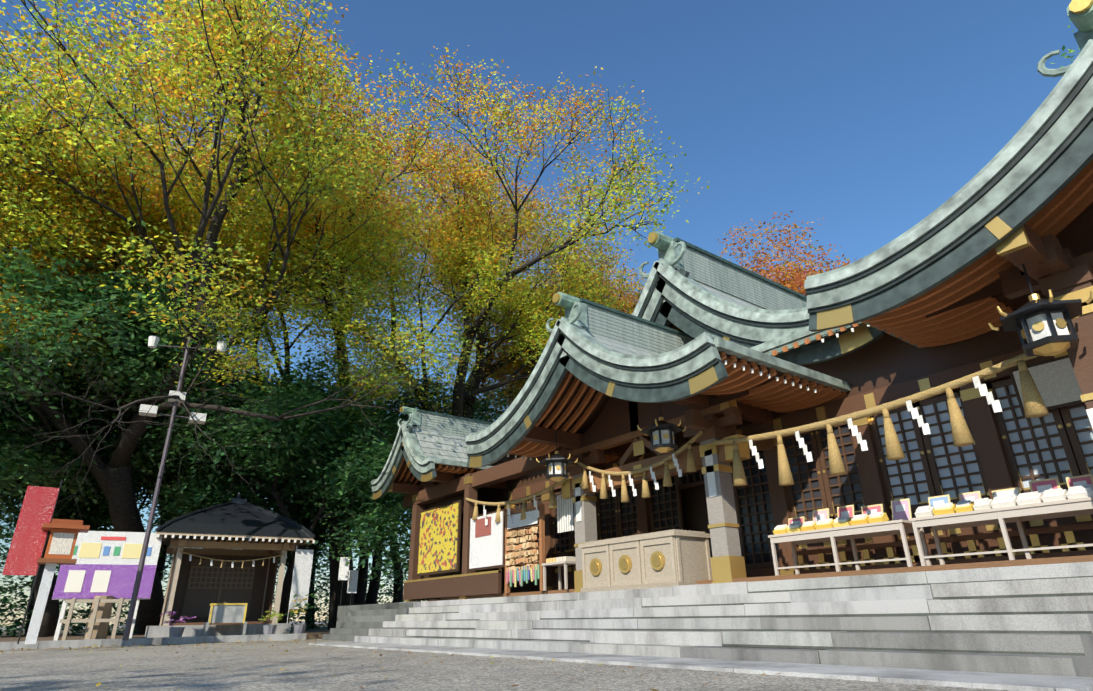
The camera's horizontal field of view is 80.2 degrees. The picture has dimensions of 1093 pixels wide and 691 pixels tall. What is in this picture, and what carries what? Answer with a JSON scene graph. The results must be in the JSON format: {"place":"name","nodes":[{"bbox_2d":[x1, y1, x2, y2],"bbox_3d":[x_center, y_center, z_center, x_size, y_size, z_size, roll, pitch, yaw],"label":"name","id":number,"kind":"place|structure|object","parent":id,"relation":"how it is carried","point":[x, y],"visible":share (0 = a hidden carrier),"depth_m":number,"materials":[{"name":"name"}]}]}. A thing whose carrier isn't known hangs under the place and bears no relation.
{"place":"outdoors","nodes":[
{"label":"outdoors","id":0,"kind":"place"},
{"bbox_2d":[72,532,162,564],"bbox_3d":[-12.841,6.018,19.255,2.413,0.914,0.025,8,-24,-22],"label":"white sign","id":1,"kind":"object","parent":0,"point":[131,538],"visible":0.5,"depth_m":19.26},
{"bbox_2d":[64,536,151,591],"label":"posted papers","id":2,"kind":"object","parent":1,"relation":"attached to","point":[75,580],"visible":0.9,"depth_m":18.93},
{"bbox_2d":[0,624,329,648],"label":"terrace soil","id":3,"kind":"structure","parent":0,"point":[316,633],"depth_m":22.34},
{"bbox_2d":[0,346,166,544],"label":"tree","id":4,"kind":"object","parent":3,"relation":"on","point":[80,476],"depth_m":23.68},
{"bbox_2d":[52,531,162,639],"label":"sign posts","id":5,"kind":"object","parent":3,"relation":"on","point":[59,624],"visible":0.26,"depth_m":18.64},
{"bbox_2d":[0,226,256,636],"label":"tree","id":6,"kind":"object","parent":3,"relation":"on","point":[79,309],"depth_m":21.30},
{"bbox_2d":[0,373,271,632],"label":"tree","id":7,"kind":"object","parent":3,"relation":"on","point":[63,514],"depth_m":26.87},
{"bbox_2d":[4,339,367,572],"bbox_3d":[-15.168,5.772,28.362,14.969,12.655,11.829,15,-28,-34],"label":"tree","id":8,"kind":"object","parent":3,"relation":"on","point":[139,464],"depth_m":26.81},
{"bbox_2d":[145,623,290,637],"bbox_3d":[-10.788,9.300,21.223,4.308,0.321,3.925,15,-28,-34],"label":"stone base","id":9,"kind":"object","parent":3,"relation":"on","point":[197,630],"visible":0.64,"depth_m":19.78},
{"bbox_2d":[202,605,246,635],"bbox_3d":[-9.674,8.295,19.600,1.172,0.889,0.734,15,-28,-34],"label":"hokora box","id":10,"kind":"object","parent":3,"relation":"on","point":[227,613],"visible":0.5,"depth_m":19.47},
{"bbox_2d":[209,603,247,623],"bbox_3d":[-9.677,8.124,19.671,1.041,0.568,0.647,15,-28,-34],"label":"yellow sign frame","id":11,"kind":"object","parent":10,"relation":"attached to","point":[212,604],"depth_m":19.55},
{"bbox_2d":[156,532,313,625],"bbox_3d":[-10.729,7.801,21.450,4.729,2.618,3.928,15,-28,-34],"label":"pavilion frame","id":12,"kind":"object","parent":3,"relation":"on","point":[227,547],"visible":0.77,"depth_m":21.25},
{"bbox_2d":[180,551,283,567],"bbox_3d":[-10.093,6.910,20.891,3.097,0.472,0.057,12,-26,-28],"label":"shimenawa rope","id":13,"kind":"object","parent":12,"relation":"attached to","point":[231,560],"visible":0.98,"depth_m":20.86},
{"bbox_2d":[155,492,315,546],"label":"pavilion roof","id":14,"kind":"structure","parent":12,"relation":"on","point":[237,515],"depth_m":21.32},
{"bbox_2d":[169,624,306,636],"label":"flower pots","id":15,"kind":"object","parent":3,"relation":"on","point":[178,631],"visible":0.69,"depth_m":19.74,"materials":[{"name":"ceramic"}]},
{"bbox_2d":[160,594,318,625],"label":"flowers","id":16,"kind":"object","parent":15,"relation":"on","point":[264,619],"visible":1,"depth_m":20.18,"materials":[{"name":"green plant"}]},
{"bbox_2d":[64,346,411,622],"bbox_3d":[-9.927,5.798,26.155,15.186,10.585,13.192,15,-28,-34],"label":"tree","id":17,"kind":"object","parent":3,"relation":"on","point":[346,469],"depth_m":24.01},
{"bbox_2d":[340,580,351,605],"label":"sign posts","id":18,"kind":"object","parent":3,"relation":"on","point":[341,595],"visible":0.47,"depth_m":22.14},
{"bbox_2d":[240,363,516,604],"bbox_3d":[-7.763,7.390,32.180,13.647,12.210,13.888,15,-28,-34],"label":"tree","id":19,"kind":"object","parent":3,"relation":"on","point":[317,531],"depth_m":31.08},
{"bbox_2d":[0,88,339,419],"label":"tree","id":20,"kind":"object","parent":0,"point":[110,228],"depth_m":22.90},
{"bbox_2d":[161,552,278,625],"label":"hokora walls","id":21,"kind":"structure","parent":0,"point":[257,597],"depth_m":22.56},
{"bbox_2d":[181,559,256,617],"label":"hokora doors","id":22,"kind":"structure","parent":21,"relation":"in","point":[207,585],"depth_m":22.52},
{"bbox_2d":[157,534,314,567],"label":"paper streamers","id":23,"kind":"object","parent":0,"point":[211,563],"visible":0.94,"depth_m":20.59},
{"bbox_2d":[0,0,478,634],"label":"tree","id":24,"kind":"object","parent":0,"point":[162,64],"depth_m":20.63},
{"bbox_2d":[0,14,481,629],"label":"tree","id":25,"kind":"object","parent":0,"point":[85,200],"depth_m":26.41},
{"bbox_2d":[287,546,313,622],"bbox_3d":[-8.093,7.879,21.363,0.571,2.470,0.029,12,-26,-29],"label":"white banner","id":26,"kind":"object","parent":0,"point":[300,585],"visible":0.94,"depth_m":21.44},
{"bbox_2d":[338,557,358,592],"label":"signs","id":27,"kind":"object","parent":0,"point":[352,578],"visible":0.93,"depth_m":22.56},
{"bbox_2d":[153,43,708,455],"bbox_3d":[-4.143,-0.875,32.220,28.019,27.579,29.044,15,-28,-34],"label":"tree","id":28,"kind":"object","parent":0,"point":[477,253],"depth_m":29.14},
{"bbox_2d":[416,411,490,436],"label":"roof","id":29,"kind":"structure","parent":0,"point":[445,425],"depth_m":22.13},
{"bbox_2d":[0,621,1010,690],"bbox_3d":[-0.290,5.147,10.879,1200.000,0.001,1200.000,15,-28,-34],"label":"ground","id":30,"kind":"structure","parent":0,"point":[246,666],"depth_m":7.23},
{"bbox_2d":[17,480,62,643],"bbox_3d":[-12.237,5.155,15.710,0.035,3.770,0.035,15,-28,-34],"label":"banner pole","id":31,"kind":"object","parent":30,"relation":"on","point":[38,569],"visible":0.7,"depth_m":15.51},
{"bbox_2d":[2,486,58,575],"bbox_3d":[-12.513,4.487,15.785,0.650,2.080,0.026,14,-27,-32],"label":"red banner","id":32,"kind":"object","parent":31,"relation":"attached to","point":[27,544],"visible":0.86,"depth_m":15.75,"materials":[{"name":"fabric"}]},
{"bbox_2d":[24,532,74,643],"bbox_3d":[-11.716,5.704,15.324,0.416,2.444,0.292,15,-28,-34],"label":"lantern post","id":33,"kind":"object","parent":30,"relation":"on","point":[61,543],"visible":1,"depth_m":15.25,"materials":[{"name":"white wood"}]},
{"bbox_2d":[37,519,89,564],"bbox_3d":[-11.780,4.779,15.790,0.960,1.001,0.859,15,-28,-34],"label":"wooden lantern","id":34,"kind":"object","parent":33,"relation":"attached to","point":[76,527],"visible":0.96,"depth_m":15.61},
{"bbox_2d":[60,596,128,639],"bbox_3d":[-12.737,7.637,18.225,1.489,1.143,0.912,15,-28,-34],"label":"wooden rack","id":35,"kind":"object","parent":30,"relation":"on","point":[98,620],"visible":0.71,"depth_m":18.15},
{"bbox_2d":[52,564,156,598],"bbox_3d":[-12.826,6.868,18.900,2.413,0.927,0.025,8,-24,-22],"label":"purple sign","id":36,"kind":"object","parent":35,"relation":"attached to","point":[121,581],"visible":0.71,"depth_m":18.94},
{"bbox_2d":[0,633,306,649],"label":"terrace kerb","id":37,"kind":"structure","parent":30,"relation":"on","point":[137,641],"depth_m":17.83,"materials":[{"name":"stone"}]},
{"bbox_2d":[122,337,217,639],"bbox_3d":[-10.915,3.649,18.358,2.149,8.547,0.307,12,-26,-28],"label":"lamp post","id":38,"kind":"object","parent":30,"relation":"on","point":[128,625],"visible":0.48,"depth_m":17.95,"materials":[{"name":"metal"}]},
{"bbox_2d":[139,336,226,423],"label":"floodlights","id":39,"kind":"object","parent":38,"relation":"attached to","point":[153,341],"visible":0.92,"depth_m":19.06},
{"bbox_2d":[0,494,427,636],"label":"hedge","id":40,"kind":"object","parent":30,"relation":"on","point":[9,630],"depth_m":31.51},
{"bbox_2d":[322,602,413,641],"bbox_3d":[-0.006,9.989,23.384,15.450,1.286,5.700,15,-28,-34],"label":"side stair","id":41,"kind":"object","parent":30,"relation":"on","point":[352,621],"visible":0.23,"depth_m":18.99,"materials":[{"name":"stone"}]},
{"bbox_2d":[403,450,554,600],"bbox_3d":[-2.074,5.510,20.360,2.700,4.710,10.300,15,-28,-34],"label":"shrine building frame","id":42,"kind":"object","parent":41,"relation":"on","point":[457,490],"visible":0.5,"depth_m":19.07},
{"bbox_2d":[417,503,458,573],"bbox_3d":[-3.309,5.888,19.734,0.030,1.850,2.400,15,-28,-34],"label":"decorative panel","id":43,"kind":"object","parent":42,"relation":"attached to","point":[438,539],"visible":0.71,"depth_m":19.65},
{"bbox_2d":[404,476,501,601],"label":"gold trim","id":44,"kind":"structure","parent":42,"relation":"attached to","point":[467,479],"depth_m":19.11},
{"bbox_2d":[469,511,502,568],"bbox_3d":[-1.639,5.285,17.580,0.030,1.350,1.650,15,-28,-34],"label":"wing notice","id":45,"kind":"object","parent":42,"relation":"attached to","point":[486,551],"visible":0.86,"depth_m":17.43,"materials":[{"name":"paper"}]},
{"bbox_2d":[475,516,490,537],"bbox_3d":[-1.738,4.983,17.800,0.015,0.480,0.800,15,-28,-34],"label":"poster","id":46,"kind":"object","parent":45,"relation":"attached to","point":[482,529],"visible":0.93,"depth_m":17.80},
{"bbox_2d":[0,639,805,690],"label":"fallen leaves","id":47,"kind":"object","parent":30,"relation":"on","point":[99,683],"visible":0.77,"depth_m":14.52,"materials":[{"name":"orange plant"}]},
{"bbox_2d":[400,602,420,608],"bbox_3d":[8.213,5.983,14.128,14.400,1.286,22.100,15,-28,-34],"label":"platform stone","id":48,"kind":"object","parent":30,"relation":"on","point":[416,604],"visible":0.09,"depth_m":17.85,"materials":[{"name":"stone"}]},
{"bbox_2d":[570,404,774,495],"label":"porch beams","id":49,"kind":"structure","parent":48,"relation":"on","point":[639,435],"depth_m":13.82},
{"bbox_2d":[440,555,1092,600],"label":"veranda floor","id":50,"kind":"structure","parent":48,"relation":"on","point":[1055,560],"depth_m":9.24,"materials":[{"name":"brown wood"}]},
{"bbox_2d":[505,504,544,592],"bbox_3d":[-0.554,5.087,16.203,0.100,2.000,1.600,15,-28,-34],"label":"ema rack","id":51,"kind":"object","parent":50,"relation":"on","point":[541,525],"visible":0.77,"depth_m":15.95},
{"bbox_2d":[505,527,538,572],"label":"ema plaques","id":52,"kind":"object","parent":51,"relation":"hanging from","point":[523,539],"visible":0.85,"depth_m":16.14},
{"bbox_2d":[507,510,537,528],"bbox_3d":[-0.618,4.413,16.442,0.030,0.330,1.300,15,-28,-34],"label":"sign board","id":53,"kind":"object","parent":51,"relation":"attached to","point":[531,519],"visible":0.71,"depth_m":16.37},
{"bbox_2d":[506,564,539,586],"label":"colored ribbons","id":54,"kind":"object","parent":51,"relation":"hanging from","point":[514,576],"visible":0.79,"depth_m":15.86,"materials":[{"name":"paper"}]},
{"bbox_2d":[542,556,575,590],"bbox_3d":[0.376,5.308,15.097,0.550,0.710,0.900,15,-28,-34],"label":"stand","id":55,"kind":"object","parent":50,"relation":"on","point":[564,561],"visible":0.79,"depth_m":15.09,"materials":[{"name":"white wood"}]},
{"bbox_2d":[503,234,1092,592],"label":"hall timber","id":56,"kind":"object","parent":50,"relation":"on","point":[885,368],"visible":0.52,"depth_m":11.76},
{"bbox_2d":[392,425,505,493],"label":"eave rafters","id":57,"kind":"object","parent":56,"relation":"attached to","point":[411,488],"visible":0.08,"depth_m":21.57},
{"bbox_2d":[371,409,491,499],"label":"roof trim","id":58,"kind":"structure","parent":57,"relation":"attached to","point":[386,485],"depth_m":21.18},
{"bbox_2d":[372,407,431,498],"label":"roof ornaments","id":59,"kind":"object","parent":58,"relation":"attached to","point":[424,478],"visible":0.52,"depth_m":21.09},
{"bbox_2d":[371,406,492,491],"bbox_3d":[-1.398,4.077,23.302,8.360,2.498,4.400,15,-28,-34],"label":"roof edge","id":60,"kind":"object","parent":57,"relation":"attached to","point":[414,450],"visible":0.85,"depth_m":20.78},
{"bbox_2d":[393,457,518,484],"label":"roof rafters","id":61,"kind":"object","parent":57,"relation":"attached to","point":[452,469],"visible":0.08,"depth_m":20.08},
{"bbox_2d":[413,426,499,465],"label":"roof wing","id":62,"kind":"structure","parent":57,"relation":"on","point":[445,446],"depth_m":21.29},
{"bbox_2d":[465,478,567,522],"bbox_3d":[-0.922,4.133,16.996,0.232,0.971,4.721,15,-28,-34],"label":"shimenawa rope","id":63,"kind":"object","parent":56,"relation":"attached to","point":[552,503],"visible":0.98,"depth_m":16.53,"materials":[{"name":"fabric"}]},
{"bbox_2d":[483,495,538,524],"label":"paper streamers","id":64,"kind":"object","parent":63,"relation":"hanging from","point":[508,513],"visible":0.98,"depth_m":16.81,"materials":[{"name":"white paper"}]},
{"bbox_2d":[539,432,574,479],"bbox_3d":[0.234,2.471,14.668,0.773,1.060,0.773,15,-28,-34],"label":"metal lantern","id":65,"kind":"object","parent":56,"relation":"attached to","point":[558,458],"visible":0.81,"depth_m":14.40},
{"bbox_2d":[536,451,577,481],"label":"lantern gold ornaments","id":66,"kind":"object","parent":65,"relation":"attached to","point":[557,479],"visible":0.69,"depth_m":14.40},
{"bbox_2d":[548,462,565,474],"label":"lantern panels","id":67,"kind":"object","parent":65,"relation":"attached to","point":[556,471],"visible":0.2,"depth_m":14.40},
{"bbox_2d":[557,494,573,532],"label":"hanging paper strips","id":68,"kind":"object","parent":56,"relation":"attached to","point":[564,509],"visible":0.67,"depth_m":15.62,"materials":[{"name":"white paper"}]},
{"bbox_2d":[576,430,702,502],"bbox_3d":[1.831,2.650,13.691,0.188,1.200,3.833,15,-28,-34],"label":"shimenawa rope","id":69,"kind":"object","parent":56,"relation":"attached to","point":[667,480],"visible":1,"depth_m":13.36,"materials":[{"name":"fabric"}]},
{"bbox_2d":[589,453,681,496],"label":"paper streamers","id":70,"kind":"object","parent":69,"relation":"attached to","point":[679,471],"visible":1,"depth_m":13.42,"materials":[{"name":"white paper"}]},
{"bbox_2d":[641,403,683,451],"bbox_3d":[2.178,1.444,12.288,0.773,1.060,0.773,15,-28,-34],"label":"metal lantern","id":71,"kind":"object","parent":56,"relation":"attached to","point":[663,425],"visible":0.67,"depth_m":12.02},
{"bbox_2d":[637,417,685,452],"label":"lantern gold ornaments","id":72,"kind":"object","parent":71,"relation":"attached to","point":[664,449],"visible":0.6,"depth_m":12.01},
{"bbox_2d":[652,430,673,444],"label":"lantern panels","id":73,"kind":"object","parent":71,"relation":"attached to","point":[664,440],"visible":0.3,"depth_m":12.02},
{"bbox_2d":[519,351,841,458],"bbox_3d":[2.448,1.053,14.883,4.940,2.052,7.559,15,-28,-34],"label":"roof timber","id":74,"kind":"object","parent":56,"relation":"on","point":[609,417],"visible":0.23,"depth_m":14.67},
{"bbox_2d":[466,298,727,467],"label":"roof trim","id":75,"kind":"structure","parent":74,"relation":"attached to","point":[670,391],"depth_m":13.13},
{"bbox_2d":[469,293,718,467],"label":"gold roof ornaments","id":76,"kind":"object","parent":75,"relation":"attached to","point":[703,380],"visible":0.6,"depth_m":10.54},
{"bbox_2d":[589,333,655,355],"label":"roof","id":77,"kind":"structure","parent":74,"relation":"on","point":[621,348],"depth_m":14.14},
{"bbox_2d":[509,352,846,462],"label":"roof rafters","id":78,"kind":"object","parent":74,"relation":"attached to","point":[779,396],"visible":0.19,"depth_m":12.58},
{"bbox_2d":[508,325,852,454],"bbox_3d":[2.998,0.583,12.615,2.800,0.954,11.711,15,-28,-34],"label":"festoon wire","id":79,"kind":"object","parent":56,"relation":"attached to","point":[783,375],"visible":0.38,"depth_m":11.63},
{"bbox_2d":[669,314,734,339],"bbox_3d":[7.737,0.739,19.338,11.640,3.191,9.488,15,-28,-34],"label":"roof timber","id":80,"kind":"object","parent":56,"relation":"on","point":[671,325],"depth_m":17.28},
{"bbox_2d":[639,237,884,364],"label":"roof trim","id":81,"kind":"structure","parent":80,"relation":"attached to","point":[816,351],"depth_m":14.67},
{"bbox_2d":[632,231,808,341],"bbox_3d":[7.598,0.353,19.392,11.970,4.340,9.681,15,-28,-34],"label":"roof edge","id":82,"kind":"object","parent":81,"relation":"attached to","point":[671,252],"visible":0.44,"depth_m":15.17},
{"bbox_2d":[648,232,872,353],"bbox_3d":[3.011,-0.683,16.091,0.651,4.716,9.567,15,-28,-34],"label":"roof ornament","id":83,"kind":"object","parent":81,"relation":"attached to","point":[859,336],"visible":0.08,"depth_m":11.99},
{"bbox_2d":[503,286,1092,593],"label":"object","id":84,"kind":"object","parent":56,"relation":"attached to","point":[726,569],"visible":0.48,"depth_m":11.67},
{"bbox_2d":[508,300,1092,546],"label":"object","id":85,"kind":"object","parent":56,"relation":"attached to","point":[924,385],"visible":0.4,"depth_m":12.14,"materials":[{"name":"gold metal"}]},
{"bbox_2d":[517,385,1092,563],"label":"lattice doors","id":86,"kind":"structure","parent":56,"relation":"attached to","point":[1030,445],"depth_m":11.62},
{"bbox_2d":[751,322,863,355],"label":"hall eave fascia","id":87,"kind":"structure","parent":56,"relation":"attached to","point":[799,336],"depth_m":12.63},
{"bbox_2d":[765,323,858,355],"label":"rafter ends","id":88,"kind":"object","parent":56,"relation":"attached to","point":[806,341],"visible":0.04,"depth_m":12.28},
{"bbox_2d":[575,358,1092,521],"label":"wall panels","id":89,"kind":"object","parent":56,"relation":"attached to","point":[1056,382],"visible":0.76,"depth_m":9.82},
{"bbox_2d":[713,353,1048,485],"bbox_3d":[4.782,1.318,9.935,0.264,1.170,5.518,15,-28,-34],"label":"shimenawa rope","id":90,"kind":"object","parent":56,"relation":"attached to","point":[1034,404],"visible":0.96,"depth_m":9.46,"materials":[{"name":"fabric"}]},
{"bbox_2d":[749,376,1001,468],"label":"paper streamers","id":91,"kind":"object","parent":90,"relation":"attached to","point":[996,405],"visible":1,"depth_m":9.35,"materials":[{"name":"white paper"}]},
{"bbox_2d":[925,202,1092,317],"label":"roof timber","id":92,"kind":"object","parent":56,"relation":"on","point":[1075,235],"visible":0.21,"depth_m":8.62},
{"bbox_2d":[806,65,1092,331],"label":"roof edge trim","id":93,"kind":"structure","parent":92,"relation":"attached to","point":[1060,170],"depth_m":7.96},
{"bbox_2d":[804,2,1092,346],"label":"roof","id":94,"kind":"structure","parent":93,"relation":"attached to","point":[1044,149],"depth_m":7.91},
{"bbox_2d":[817,0,1092,329],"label":"roof ornament","id":95,"kind":"object","parent":93,"relation":"attached to","point":[999,229],"visible":0.77,"depth_m":7.84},
{"bbox_2d":[862,160,1092,347],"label":"roof rafters","id":96,"kind":"object","parent":92,"relation":"attached to","point":[1071,201],"visible":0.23,"depth_m":9.66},
{"bbox_2d":[1000,264,1081,356],"bbox_3d":[5.997,-0.530,7.954,0.889,1.219,0.889,15,-28,-34],"label":"hanging lantern","id":97,"kind":"object","parent":92,"relation":"attached to","point":[1020,316],"visible":0.69,"depth_m":7.67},
{"bbox_2d":[988,289,1092,355],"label":"lantern ornaments","id":98,"kind":"object","parent":97,"relation":"attached to","point":[1051,349],"visible":0.69,"depth_m":7.66},
{"bbox_2d":[1022,312,1069,342],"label":"lantern panes","id":99,"kind":"structure","parent":97,"relation":"attached to","point":[1046,331],"depth_m":7.66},
{"bbox_2d":[768,497,1092,575],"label":"display tables","id":100,"kind":"object","parent":50,"relation":"on","point":[1018,515],"visible":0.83,"depth_m":9.65,"materials":[{"name":"white wood"}]},
{"bbox_2d":[773,474,1092,534],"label":"table goods","id":101,"kind":"object","parent":100,"relation":"on","point":[1050,489],"visible":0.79,"depth_m":9.60,"materials":[{"name":"paper"}]},
{"bbox_2d":[791,523,1092,573],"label":"rail","id":102,"kind":"object","parent":50,"relation":"on","point":[1028,532],"visible":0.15,"depth_m":10.04,"materials":[{"name":"brown wood"}]},
{"bbox_2d":[798,531,1085,569],"bbox_3d":[6.250,3.237,10.211,0.020,0.260,5.300,15,-28,-34],"label":"railing","id":103,"kind":"object","parent":102,"relation":"attached to","point":[1069,537],"visible":0.69,"depth_m":10.13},
{"bbox_2d":[309,642,1092,690],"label":"paving strip","id":104,"kind":"object","parent":30,"relation":"on","point":[1003,681],"visible":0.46,"depth_m":6.38,"materials":[{"name":"stone"}]},
{"bbox_2d":[354,561,1092,676],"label":"stone steps","id":105,"kind":"structure","parent":30,"relation":"on","point":[1033,619],"depth_m":7.93,"materials":[{"name":"stone"}]},
{"bbox_2d":[578,529,712,591],"bbox_3d":[1.945,4.382,13.035,1.070,1.020,2.760,15,-28,-34],"label":"offering box","id":106,"kind":"object","parent":105,"relation":"on","point":[686,553],"visible":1,"depth_m":12.33,"materials":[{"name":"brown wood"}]},
{"bbox_2d":[590,551,664,575],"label":"gold crests","id":107,"kind":"object","parent":106,"relation":"attached to","point":[657,560],"visible":1,"depth_m":12.67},
{"bbox_2d":[573,438,740,570],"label":"pillars","id":108,"kind":"structure","parent":105,"relation":"on","point":[725,540],"depth_m":12.00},
{"bbox_2d":[624,211,858,313],"bbox_3d":[10.944,2.413,30.252,12.952,19.656,10.800,15,-28,-34],"label":"tree","id":109,"kind":"object","parent":30,"relation":"on","point":[795,284],"depth_m":32.10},
{"bbox_2d":[418,242,643,422],"bbox_3d":[1.674,4.814,37.802,19.148,21.148,14.305,15,-28,-34],"label":"tree","id":110,"kind":"object","parent":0,"point":[521,382],"depth_m":35.83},
{"bbox_2d":[0,0,1080,626],"label":"sky","id":111,"kind":"structure","parent":0,"point":[863,117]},
{"bbox_2d":[582,302,693,353],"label":"roof","id":112,"kind":"structure","parent":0,"point":[603,323],"depth_m":14.83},
{"bbox_2d":[465,292,850,453],"bbox_3d":[2.339,0.739,14.930,5.200,2.866,7.700,15,-28,-34],"label":"roof edge","id":113,"kind":"object","parent":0,"point":[572,323],"visible":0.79,"depth_m":12.34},
{"bbox_2d":[667,321,678,330],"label":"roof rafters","id":114,"kind":"object","parent":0,"point":[674,327],"depth_m":17.16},
{"bbox_2d":[507,325,869,460],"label":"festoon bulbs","id":115,"kind":"object","parent":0,"point":[777,378],"visible":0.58,"depth_m":11.46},
{"bbox_2d":[694,280,762,308],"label":"roof","id":116,"kind":"structure","parent":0,"point":[728,297],"depth_m":17.36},
{"bbox_2d":[677,242,806,309],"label":"roof","id":117,"kind":"structure","parent":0,"point":[716,274],"depth_m":18.15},
{"bbox_2d":[1051,20,1079,67],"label":"leaves","id":118,"kind":"object","parent":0,"point":[1063,49],"depth_m":21.70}
]}

